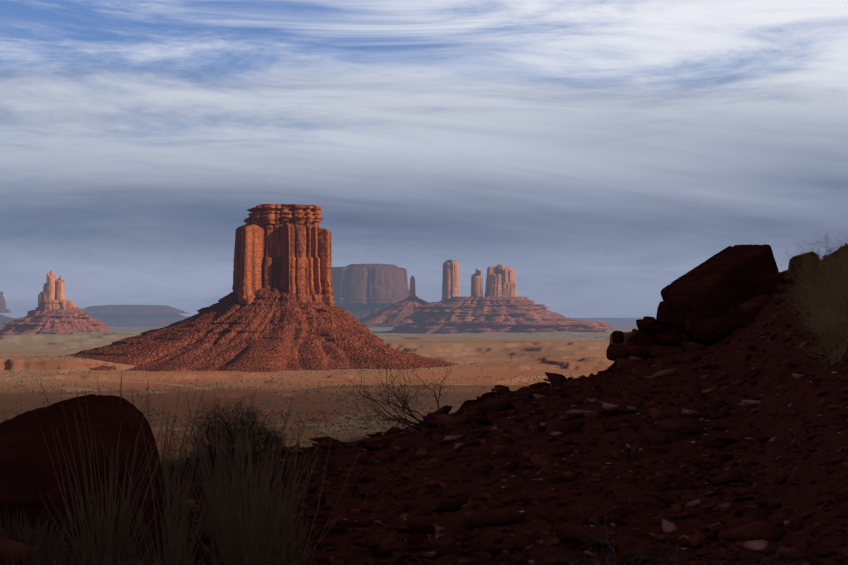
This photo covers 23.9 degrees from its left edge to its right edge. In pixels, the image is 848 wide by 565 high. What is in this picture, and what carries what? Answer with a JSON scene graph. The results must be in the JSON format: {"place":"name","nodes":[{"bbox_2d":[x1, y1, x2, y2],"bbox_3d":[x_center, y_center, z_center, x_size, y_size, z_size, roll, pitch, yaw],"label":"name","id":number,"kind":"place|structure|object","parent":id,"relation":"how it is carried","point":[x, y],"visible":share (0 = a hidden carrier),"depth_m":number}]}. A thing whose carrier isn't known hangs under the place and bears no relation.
{"place":"outdoors","nodes":[
{"label":"outdoors","id":0,"kind":"place"},
{"bbox_2d":[0,291,16,328],"bbox_3d":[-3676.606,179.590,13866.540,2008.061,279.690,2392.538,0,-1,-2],"label":"butte","id":1,"kind":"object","parent":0,"point":[3,318],"visible":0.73,"depth_m":13970.98},
{"bbox_2d":[83,305,191,326],"bbox_3d":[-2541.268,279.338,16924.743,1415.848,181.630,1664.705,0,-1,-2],"label":"mesa","id":2,"kind":"structure","parent":0,"point":[137,315],"depth_m":16477.21},
{"bbox_2d":[0,327,637,467],"bbox_3d":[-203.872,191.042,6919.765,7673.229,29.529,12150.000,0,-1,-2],"label":"valley ground","id":3,"kind":"structure","parent":0,"point":[461,348],"depth_m":2856.16},
{"bbox_2d":[0,270,110,335],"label":"butte","id":4,"kind":"object","parent":3,"relation":"on","point":[55,312],"visible":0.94,"depth_m":7612.27},
{"bbox_2d":[65,204,456,371],"bbox_3d":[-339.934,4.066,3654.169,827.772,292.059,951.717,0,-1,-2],"label":"butte","id":5,"kind":"object","parent":3,"relation":"on","point":[276,309],"visible":1,"depth_m":3523.52},
{"bbox_2d":[0,350,608,466],"bbox_3d":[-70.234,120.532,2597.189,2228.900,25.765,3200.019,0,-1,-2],"label":"valley scrub","id":6,"kind":"object","parent":3,"relation":"on","point":[369,423],"visible":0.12,"depth_m":2043.50},
{"bbox_2d":[357,259,612,333],"bbox_3d":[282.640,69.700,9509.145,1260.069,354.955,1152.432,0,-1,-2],"label":"tower group","id":7,"kind":"object","parent":3,"relation":"on","point":[499,306],"visible":0.96,"depth_m":9310.81},
{"bbox_2d":[0,318,655,392],"bbox_3d":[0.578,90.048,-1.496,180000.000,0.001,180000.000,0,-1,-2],"label":"ground","id":8,"kind":"structure","parent":0,"point":[616,323],"depth_m":2699.86},
{"bbox_2d":[331,264,409,327],"bbox_3d":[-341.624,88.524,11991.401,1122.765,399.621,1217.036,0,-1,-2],"label":"mesa","id":9,"kind":"structure","parent":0,"point":[360,291],"depth_m":11645.22},
{"bbox_2d":[0,244,847,564],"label":"hill","id":10,"kind":"structure","parent":0,"point":[780,402],"depth_m":23.92},
{"bbox_2d":[0,394,169,562],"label":"boulder","id":11,"kind":"object","parent":10,"relation":"on","point":[27,475],"visible":0.62,"depth_m":15.51},
{"bbox_2d":[0,507,303,564],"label":"bunch grass","id":12,"kind":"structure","parent":10,"relation":"on","point":[56,553],"depth_m":13.82},
{"bbox_2d":[163,446,216,483],"bbox_3d":[-3.007,2.370,24.829,0.854,0.746,0.620,0,-1,-2],"label":"dark shrub","id":13,"kind":"object","parent":10,"relation":"on","point":[186,465],"visible":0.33,"depth_m":24.78},
{"bbox_2d":[34,370,369,564],"bbox_3d":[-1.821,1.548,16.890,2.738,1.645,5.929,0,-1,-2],"label":"tall dry grass","id":14,"kind":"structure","parent":10,"relation":"on","point":[242,487],"depth_m":15.17},
{"bbox_2d":[173,426,264,481],"bbox_3d":[-2.962,2.446,27.284,1.425,1.015,1.127,1,-1,-36],"label":"dark shrub","id":15,"kind":"object","parent":10,"relation":"on","point":[209,449],"visible":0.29,"depth_m":27.32},
{"bbox_2d":[170,393,290,463],"bbox_3d":[-2.873,2.259,30.441,1.842,1.368,2.149,0,-1,-2],"label":"dark shrub","id":16,"kind":"object","parent":10,"relation":"on","point":[224,427],"visible":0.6,"depth_m":30.31},
{"bbox_2d":[240,419,287,455],"bbox_3d":[-2.552,2.485,31.276,0.940,0.751,0.930,0,-1,-2],"label":"dark shrub","id":17,"kind":"object","parent":10,"relation":"on","point":[260,446],"visible":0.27,"depth_m":31.29},
{"bbox_2d":[326,337,450,440],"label":"dead bush","id":18,"kind":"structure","parent":10,"relation":"on","point":[408,422],"depth_m":36.95},
{"bbox_2d":[0,243,847,564],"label":"scree stones","id":19,"kind":"object","parent":10,"relation":"on","point":[752,529],"visible":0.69,"depth_m":21.75},
{"bbox_2d":[530,523,655,564],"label":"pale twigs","id":20,"kind":"object","parent":10,"relation":"on","point":[601,553],"visible":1,"depth_m":12.09},
{"bbox_2d":[542,502,662,564],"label":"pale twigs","id":21,"kind":"object","parent":10,"relation":"on","point":[601,541],"visible":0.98,"depth_m":12.55},
{"bbox_2d":[606,252,820,367],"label":"ledge outcrop","id":22,"kind":"object","parent":10,"relation":"on","point":[669,329],"visible":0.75,"depth_m":51.04},
{"bbox_2d":[661,244,778,319],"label":"boulder","id":23,"kind":"object","parent":22,"relation":"on","point":[723,281],"visible":0.58,"depth_m":54.53},
{"bbox_2d":[768,239,847,329],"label":"tan bush","id":24,"kind":"object","parent":10,"relation":"on","point":[829,263],"visible":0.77,"depth_m":33.14},
{"bbox_2d":[771,232,847,302],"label":"tan bush","id":25,"kind":"object","parent":10,"relation":"on","point":[840,253],"visible":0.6,"depth_m":38.28},
{"bbox_2d":[783,285,847,368],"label":"tan bush","id":26,"kind":"object","parent":10,"relation":"on","point":[829,327],"visible":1,"depth_m":28.08},
{"bbox_2d":[786,256,847,336],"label":"tan bush","id":27,"kind":"object","parent":10,"relation":"on","point":[835,294],"visible":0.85,"depth_m":30.15},
{"bbox_2d":[0,0,847,317],"label":"sky","id":28,"kind":"structure","parent":0,"point":[598,152]}
]}

